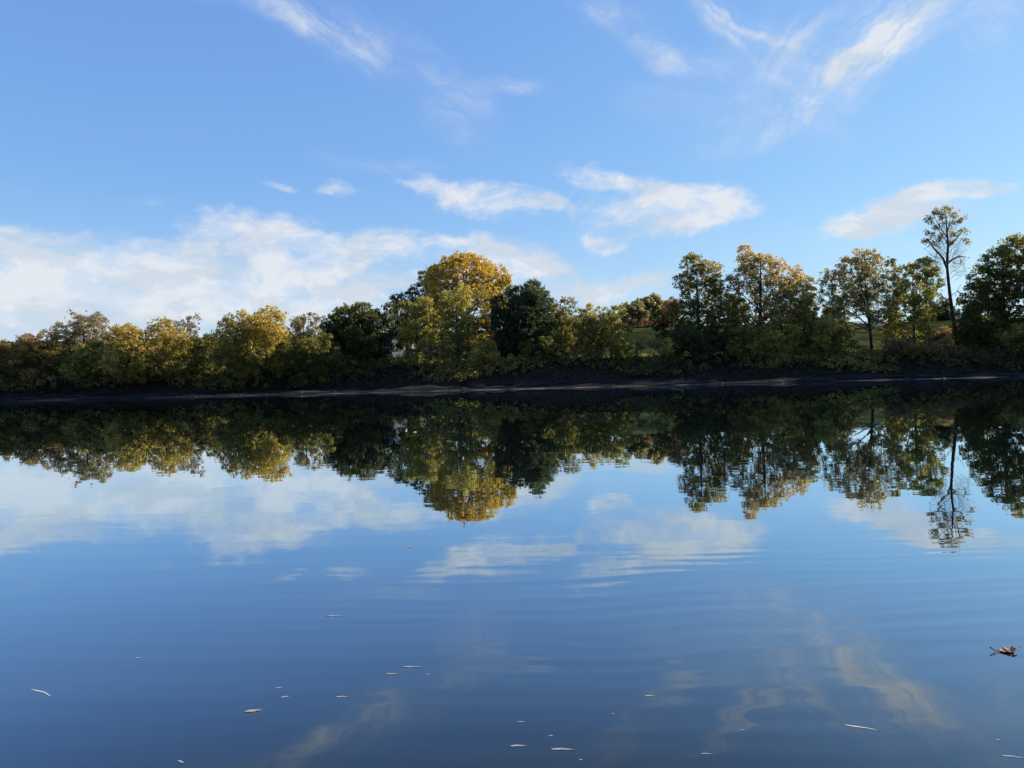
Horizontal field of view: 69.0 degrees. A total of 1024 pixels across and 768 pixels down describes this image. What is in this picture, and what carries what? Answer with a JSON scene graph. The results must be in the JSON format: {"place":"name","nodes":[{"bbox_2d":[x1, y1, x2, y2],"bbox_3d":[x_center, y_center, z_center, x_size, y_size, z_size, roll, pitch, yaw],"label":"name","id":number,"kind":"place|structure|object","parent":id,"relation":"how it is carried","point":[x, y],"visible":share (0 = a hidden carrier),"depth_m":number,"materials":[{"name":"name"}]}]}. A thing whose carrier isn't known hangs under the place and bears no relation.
{"place":"outdoors","nodes":[
{"label":"outdoors","id":0,"kind":"place"},
{"bbox_2d":[0,377,1023,767],"bbox_3d":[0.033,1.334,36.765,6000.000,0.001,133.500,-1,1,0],"label":"river water","id":1,"kind":"structure","parent":0,"point":[792,575],"depth_m":6.28,"materials":[{"name":"blue liquid"}]},
{"bbox_2d":[552,748,571,749],"bbox_3d":[0.227,1.660,3.389,0.111,0.002,0.015,-1,1,3],"label":"floating leaf","id":2,"kind":"object","parent":1,"relation":"on","point":[561,749],"visible":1,"depth_m":3.38,"materials":[{"name":"white plant"}]},
{"bbox_2d":[989,646,1016,654],"bbox_3d":[2.898,1.569,4.404,0.158,0.033,0.064,-1,1,-8],"label":"curled leaf","id":3,"kind":"object","parent":1,"relation":"on","point":[1010,650],"visible":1,"depth_m":4.41,"materials":[{"name":"brown plant"}]},
{"bbox_2d":[0,318,1023,401],"bbox_3d":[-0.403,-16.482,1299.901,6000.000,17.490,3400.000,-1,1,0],"label":"ground","id":4,"kind":"structure","parent":0,"point":[861,336],"depth_m":108.25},
{"bbox_2d":[0,339,34,379],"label":"autumn tree","id":5,"kind":"object","parent":4,"relation":"on","point":[3,361],"visible":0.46,"depth_m":111.35,"materials":[{"name":"green plant"}]},
{"bbox_2d":[1,328,68,387],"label":"autumn tree","id":6,"kind":"object","parent":4,"relation":"on","point":[48,351],"visible":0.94,"depth_m":110.69,"materials":[{"name":"green plant"}]},
{"bbox_2d":[37,373,91,388],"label":"shrub","id":7,"kind":"object","parent":4,"relation":"on","point":[55,384],"visible":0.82,"depth_m":108.45,"materials":[{"name":"green plant"}]},
{"bbox_2d":[50,309,112,367],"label":"poplar","id":8,"kind":"object","parent":4,"relation":"on","point":[79,331],"visible":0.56,"depth_m":113.98,"materials":[{"name":"green plant"}]},
{"bbox_2d":[56,340,118,385],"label":"bushy tree","id":9,"kind":"object","parent":4,"relation":"on","point":[85,360],"visible":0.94,"depth_m":109.44,"materials":[{"name":"green plant"}]},
{"bbox_2d":[95,316,193,383],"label":"maple","id":10,"kind":"object","parent":4,"relation":"on","point":[132,353],"visible":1,"depth_m":108.46,"materials":[{"name":"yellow plant"}]},
{"bbox_2d":[162,366,190,383],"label":"shrub","id":11,"kind":"object","parent":4,"relation":"on","point":[178,372],"visible":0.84,"depth_m":110.27,"materials":[{"name":"green plant"}]},
{"bbox_2d":[173,312,202,363],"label":"poplar","id":12,"kind":"object","parent":4,"relation":"on","point":[189,326],"visible":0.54,"depth_m":115.78,"materials":[{"name":"green plant"}]},
{"bbox_2d":[183,332,222,375],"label":"bushy tree","id":13,"kind":"object","parent":4,"relation":"on","point":[196,362],"visible":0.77,"depth_m":113.04,"materials":[{"name":"green plant"}]},
{"bbox_2d":[202,365,236,382],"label":"shrub","id":14,"kind":"object","parent":4,"relation":"on","point":[229,374],"visible":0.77,"depth_m":109.53,"materials":[{"name":"green plant"}]},
{"bbox_2d":[6,332,473,357],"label":"woods","id":15,"kind":"object","parent":4,"relation":"on","point":[7,342],"visible":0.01,"depth_m":152.79,"materials":[{"name":"green plant"}]},
{"bbox_2d":[207,305,298,384],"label":"maple","id":16,"kind":"object","parent":4,"relation":"on","point":[262,330],"visible":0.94,"depth_m":107.92,"materials":[{"name":"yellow plant"}]},
{"bbox_2d":[243,369,281,384],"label":"shrub","id":17,"kind":"object","parent":4,"relation":"on","point":[277,376],"visible":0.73,"depth_m":109.49,"materials":[{"name":"green plant"}]},
{"bbox_2d":[279,312,323,362],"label":"poplar","id":18,"kind":"object","parent":4,"relation":"on","point":[299,321],"visible":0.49,"depth_m":127.37,"materials":[{"name":"green plant"}]},
{"bbox_2d":[279,331,345,382],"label":"bushy tree","id":19,"kind":"object","parent":4,"relation":"on","point":[306,346],"visible":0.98,"depth_m":108.62,"materials":[{"name":"green plant"}]},
{"bbox_2d":[319,301,386,366],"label":"oak","id":20,"kind":"object","parent":4,"relation":"on","point":[344,325],"visible":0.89,"depth_m":114.01,"materials":[{"name":"green plant"}]},
{"bbox_2d":[368,301,402,363],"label":"oak","id":21,"kind":"object","parent":4,"relation":"on","point":[387,320],"visible":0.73,"depth_m":117.19,"materials":[{"name":"green plant"}]},
{"bbox_2d":[387,289,424,360],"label":"oak","id":22,"kind":"object","parent":4,"relation":"on","point":[392,297],"visible":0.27,"depth_m":129.32,"materials":[{"name":"green plant"}]},
{"bbox_2d":[383,333,428,356],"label":"house","id":23,"kind":"structure","parent":4,"relation":"on","point":[395,353],"depth_m":142.78,"materials":[{"name":"grey"}]},
{"bbox_2d":[390,351,422,366],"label":"shrub","id":24,"kind":"object","parent":4,"relation":"on","point":[413,357],"visible":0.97,"depth_m":111.98,"materials":[{"name":"green plant"}]},
{"bbox_2d":[393,295,444,362],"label":"willow","id":25,"kind":"object","parent":4,"relation":"on","point":[413,329],"visible":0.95,"depth_m":114.09,"materials":[{"name":"green plant"}]},
{"bbox_2d":[407,265,448,358],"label":"oak","id":26,"kind":"object","parent":4,"relation":"on","point":[420,284],"visible":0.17,"depth_m":130.80,"materials":[{"name":"green plant"}]},
{"bbox_2d":[422,338,450,362],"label":"shrub","id":27,"kind":"object","parent":4,"relation":"on","point":[441,349],"visible":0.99,"depth_m":112.57,"materials":[{"name":"green plant"}]},
{"bbox_2d":[436,282,477,363],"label":"willow","id":28,"kind":"object","parent":4,"relation":"on","point":[448,323],"visible":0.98,"depth_m":113.32,"materials":[{"name":"green plant"}]},
{"bbox_2d":[421,249,513,359],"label":"sycamore","id":29,"kind":"object","parent":4,"relation":"on","point":[476,279],"visible":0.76,"depth_m":124.95,"materials":[{"name":"yellow plant"}]},
{"bbox_2d":[0,344,964,368],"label":"brush","id":30,"kind":"object","parent":4,"relation":"on","point":[398,355],"visible":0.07,"depth_m":122.94,"materials":[{"name":"green plant"}]},
{"bbox_2d":[466,339,500,367],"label":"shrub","id":31,"kind":"object","parent":4,"relation":"on","point":[481,350],"visible":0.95,"depth_m":111.52,"materials":[{"name":"green plant"}]},
{"bbox_2d":[486,352,513,366],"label":"shrub","id":32,"kind":"object","parent":4,"relation":"on","point":[500,361],"visible":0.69,"depth_m":111.27,"materials":[{"name":"green plant"}]},
{"bbox_2d":[0,342,1023,392],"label":"scrub","id":33,"kind":"object","parent":4,"relation":"on","point":[776,356],"visible":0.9,"depth_m":110.14,"materials":[{"name":"green plant"}]},
{"bbox_2d":[0,350,1023,396],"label":"undergrowth","id":34,"kind":"object","parent":4,"relation":"on","point":[730,361],"visible":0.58,"depth_m":110.11,"materials":[{"name":"green plant"}]},
{"bbox_2d":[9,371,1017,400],"bbox_3d":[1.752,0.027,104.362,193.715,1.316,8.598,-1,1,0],"label":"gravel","id":35,"kind":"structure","parent":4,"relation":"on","point":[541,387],"depth_m":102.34,"materials":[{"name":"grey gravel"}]},
{"bbox_2d":[17,372,1023,398],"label":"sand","id":36,"kind":"structure","parent":4,"relation":"on","point":[778,380],"depth_m":104.12,"materials":[{"name":"sand"}]},
{"bbox_2d":[485,277,560,359],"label":"oak","id":37,"kind":"object","parent":4,"relation":"on","point":[525,312],"visible":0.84,"depth_m":113.93,"materials":[{"name":"green plant"}]},
{"bbox_2d":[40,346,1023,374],"bbox_3d":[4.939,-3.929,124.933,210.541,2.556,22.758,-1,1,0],"label":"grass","id":38,"kind":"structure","parent":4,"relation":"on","point":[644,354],"depth_m":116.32,"materials":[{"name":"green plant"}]},
{"bbox_2d":[517,328,571,363],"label":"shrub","id":39,"kind":"object","parent":4,"relation":"on","point":[551,348],"visible":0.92,"depth_m":111.73,"materials":[{"name":"green plant"}]},
{"bbox_2d":[533,348,565,362],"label":"shrub","id":40,"kind":"object","parent":4,"relation":"on","point":[561,355],"visible":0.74,"depth_m":110.28,"materials":[{"name":"green plant"}]},
{"bbox_2d":[543,296,580,357],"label":"oak","id":41,"kind":"object","parent":4,"relation":"on","point":[560,315],"visible":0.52,"depth_m":117.39,"materials":[{"name":"green plant"}]},
{"bbox_2d":[557,312,598,356],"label":"oak","id":42,"kind":"object","parent":4,"relation":"on","point":[578,317],"visible":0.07,"depth_m":130.89,"materials":[{"name":"green plant"}]},
{"bbox_2d":[566,346,604,361],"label":"shrub","id":43,"kind":"object","parent":4,"relation":"on","point":[583,353],"visible":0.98,"depth_m":112.34,"materials":[{"name":"green plant"}]},
{"bbox_2d":[569,302,604,359],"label":"maple","id":44,"kind":"object","parent":4,"relation":"on","point":[583,335],"visible":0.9,"depth_m":114.32,"materials":[{"name":"green plant"}]},
{"bbox_2d":[588,304,634,356],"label":"maple","id":45,"kind":"object","parent":4,"relation":"on","point":[605,322],"visible":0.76,"depth_m":115.10,"materials":[{"name":"green plant"}]},
{"bbox_2d":[602,331,633,360],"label":"shrub","id":46,"kind":"object","parent":4,"relation":"on","point":[616,349],"visible":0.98,"depth_m":112.49,"materials":[{"name":"green plant"}]},
{"bbox_2d":[617,300,649,326],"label":"poplar","id":47,"kind":"object","parent":4,"relation":"on","point":[634,310],"visible":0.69,"depth_m":202.97,"materials":[{"name":"green plant"}]},
{"bbox_2d":[628,341,644,357],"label":"shrub","id":48,"kind":"object","parent":4,"relation":"on","point":[637,349],"visible":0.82,"depth_m":112.73,"materials":[{"name":"green plant"}]},
{"bbox_2d":[631,318,649,326],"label":"shrub","id":49,"kind":"object","parent":4,"relation":"on","point":[641,321],"visible":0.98,"depth_m":174.21,"materials":[{"name":"green plant"}]},
{"bbox_2d":[630,292,664,326],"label":"poplar","id":50,"kind":"object","parent":4,"relation":"on","point":[651,305],"visible":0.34,"depth_m":212.69,"materials":[{"name":"green plant"}]},
{"bbox_2d":[633,335,662,354],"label":"shrub","id":51,"kind":"object","parent":4,"relation":"on","point":[653,342],"visible":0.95,"depth_m":111.88,"materials":[{"name":"green plant"}]},
{"bbox_2d":[654,337,673,358],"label":"shrub","id":52,"kind":"object","parent":4,"relation":"on","point":[669,345],"visible":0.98,"depth_m":111.09,"materials":[{"name":"green plant"}]},
{"bbox_2d":[649,307,684,349],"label":"oak","id":53,"kind":"object","parent":4,"relation":"on","point":[662,327],"visible":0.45,"depth_m":139.44,"materials":[{"name":"green plant"}]},
{"bbox_2d":[661,296,679,316],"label":"poplar","id":54,"kind":"object","parent":4,"relation":"on","point":[671,298],"visible":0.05,"depth_m":223.45,"materials":[{"name":"green plant"}]},
{"bbox_2d":[661,298,681,332],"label":"maple","id":55,"kind":"object","parent":4,"relation":"on","point":[665,314],"visible":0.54,"depth_m":135.79,"materials":[{"name":"green plant"}]},
{"bbox_2d":[664,251,725,354],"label":"oak","id":56,"kind":"object","parent":4,"relation":"on","point":[694,304],"visible":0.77,"depth_m":116.25,"materials":[{"name":"green plant"}]},
{"bbox_2d":[661,317,733,362],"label":"bushy tree","id":57,"kind":"object","parent":4,"relation":"on","point":[694,335],"visible":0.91,"depth_m":112.56,"materials":[{"name":"green plant"}]},
{"bbox_2d":[706,290,750,354],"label":"bushy tree","id":58,"kind":"object","parent":4,"relation":"on","point":[732,323],"visible":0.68,"depth_m":115.09,"materials":[{"name":"green plant"}]},
{"bbox_2d":[707,321,760,358],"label":"bushy tree","id":59,"kind":"object","parent":4,"relation":"on","point":[735,344],"visible":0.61,"depth_m":112.95,"materials":[{"name":"green plant"}]},
{"bbox_2d":[729,344,754,358],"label":"shrub","id":60,"kind":"object","parent":4,"relation":"on","point":[746,346],"visible":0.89,"depth_m":112.28,"materials":[{"name":"green plant"}]},
{"bbox_2d":[719,244,811,355],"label":"maple","id":61,"kind":"object","parent":4,"relation":"on","point":[777,299],"visible":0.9,"depth_m":115.36,"materials":[{"name":"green plant"}]},
{"bbox_2d":[731,311,802,357],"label":"bushy tree","id":62,"kind":"object","parent":4,"relation":"on","point":[776,343],"visible":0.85,"depth_m":112.48,"materials":[{"name":"green plant"}]},
{"bbox_2d":[779,295,816,353],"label":"bushy tree","id":63,"kind":"object","parent":4,"relation":"on","point":[804,320],"visible":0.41,"depth_m":115.10,"materials":[{"name":"green plant"}]},
{"bbox_2d":[785,275,820,342],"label":"maple","id":64,"kind":"object","parent":4,"relation":"on","point":[813,295],"visible":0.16,"depth_m":118.93,"materials":[{"name":"green plant"}]},
{"bbox_2d":[780,314,852,357],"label":"bushy tree","id":65,"kind":"object","parent":4,"relation":"on","point":[825,330],"visible":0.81,"depth_m":112.00,"materials":[{"name":"green plant"}]},
{"bbox_2d":[793,354,842,364],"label":"shrub","id":66,"kind":"object","parent":4,"relation":"on","point":[823,358],"visible":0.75,"depth_m":109.38,"materials":[{"name":"green plant"}]},
{"bbox_2d":[805,307,846,349],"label":"bushy tree","id":67,"kind":"object","parent":4,"relation":"on","point":[827,312],"visible":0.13,"depth_m":117.41,"materials":[{"name":"green plant"}]},
{"bbox_2d":[812,334,842,357],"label":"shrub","id":68,"kind":"object","parent":4,"relation":"on","point":[838,350],"visible":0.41,"depth_m":112.13,"materials":[{"name":"green plant"}]},
{"bbox_2d":[822,301,849,326],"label":"bushy tree","id":69,"kind":"object","parent":4,"relation":"on","point":[838,313],"visible":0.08,"depth_m":128.18,"materials":[{"name":"green plant"}]},
{"bbox_2d":[836,323,855,347],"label":"bushy tree","id":70,"kind":"object","parent":4,"relation":"on","point":[849,328],"visible":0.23,"depth_m":125.14,"materials":[{"name":"green plant"}]},
{"bbox_2d":[839,339,862,352],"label":"shrub","id":71,"kind":"object","parent":4,"relation":"on","point":[853,343],"visible":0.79,"depth_m":114.14,"materials":[{"name":"green plant"}]},
{"bbox_2d":[816,248,902,349],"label":"oak","id":72,"kind":"object","parent":4,"relation":"on","point":[863,295],"visible":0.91,"depth_m":117.37,"materials":[{"name":"green plant"}]},
{"bbox_2d":[857,346,881,356],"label":"shrub","id":73,"kind":"object","parent":4,"relation":"on","point":[873,350],"visible":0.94,"depth_m":112.31,"materials":[{"name":"green plant"}]},
{"bbox_2d":[860,344,892,356],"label":"shrub","id":74,"kind":"object","parent":4,"relation":"on","point":[886,350],"visible":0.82,"depth_m":112.85,"materials":[{"name":"green plant"}]},
{"bbox_2d":[878,328,907,345],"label":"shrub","id":75,"kind":"object","parent":4,"relation":"on","point":[883,341],"visible":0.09,"depth_m":129.50,"materials":[{"name":"green plant"}]},
{"bbox_2d":[883,336,914,358],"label":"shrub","id":76,"kind":"object","parent":4,"relation":"on","point":[898,349],"visible":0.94,"depth_m":112.24,"materials":[{"name":"green plant"}]},
{"bbox_2d":[878,255,946,349],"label":"poplar","id":77,"kind":"object","parent":4,"relation":"on","point":[922,303],"visible":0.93,"depth_m":115.91,"materials":[{"name":"green plant"}]},
{"bbox_2d":[901,341,932,358],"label":"shrub","id":78,"kind":"object","parent":4,"relation":"on","point":[921,344],"visible":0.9,"depth_m":111.70,"materials":[{"name":"green plant"}]},
{"bbox_2d":[919,325,953,346],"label":"bushy tree","id":79,"kind":"object","parent":4,"relation":"on","point":[940,334],"visible":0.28,"depth_m":130.09,"materials":[{"name":"green plant"}]},
{"bbox_2d":[917,337,960,355],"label":"shrub","id":80,"kind":"object","parent":4,"relation":"on","point":[935,347],"visible":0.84,"depth_m":112.54,"materials":[{"name":"green plant"}]},
{"bbox_2d":[928,297,957,320],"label":"deciduous tree","id":81,"kind":"object","parent":4,"relation":"on","point":[946,315],"visible":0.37,"depth_m":176.45,"materials":[{"name":"green plant"}]},
{"bbox_2d":[921,205,971,346],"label":"cottonwood","id":82,"kind":"object","parent":4,"relation":"on","point":[949,242],"visible":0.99,"depth_m":117.67,"materials":[{"name":"green plant"}]},
{"bbox_2d":[941,334,954,349],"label":"shrub","id":83,"kind":"object","parent":4,"relation":"on","point":[947,339],"visible":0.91,"depth_m":112.73,"materials":[{"name":"green plant"}]},
{"bbox_2d":[949,296,990,335],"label":"oak","id":84,"kind":"object","parent":4,"relation":"on","point":[957,310],"visible":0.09,"depth_m":125.91,"materials":[{"name":"green plant"}]},
{"bbox_2d":[948,317,995,348],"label":"bushy tree","id":85,"kind":"object","parent":4,"relation":"on","point":[950,334],"visible":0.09,"depth_m":118.48,"materials":[{"name":"green plant"}]},
{"bbox_2d":[949,232,1023,354],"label":"oak","id":86,"kind":"object","parent":4,"relation":"on","point":[996,306],"visible":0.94,"depth_m":114.53,"materials":[{"name":"green plant"}]},
{"bbox_2d":[990,322,1023,357],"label":"bushy tree","id":87,"kind":"object","parent":4,"relation":"on","point":[1019,332],"visible":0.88,"depth_m":111.88,"materials":[{"name":"green plant"}]},
{"bbox_2d":[0,0,1023,341],"label":"sky","id":88,"kind":"structure","parent":0,"point":[176,160],"materials":[{"name":"blue"}]},
{"bbox_2d":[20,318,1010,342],"bbox_3d":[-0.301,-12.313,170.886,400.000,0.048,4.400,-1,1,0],"label":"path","id":89,"kind":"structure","parent":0,"point":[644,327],"depth_m":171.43,"materials":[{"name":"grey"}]},
{"bbox_2d":[249,376,1023,395],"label":"shore","id":90,"kind":"structure","parent":0,"point":[606,386],"depth_m":100.12,"materials":[{"name":"brown soil"}]},
{"bbox_2d":[670,377,683,383],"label":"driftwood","id":91,"kind":"object","parent":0,"point":[673,381],"visible":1,"depth_m":101.36,"materials":[{"name":"wood"}]}
]}

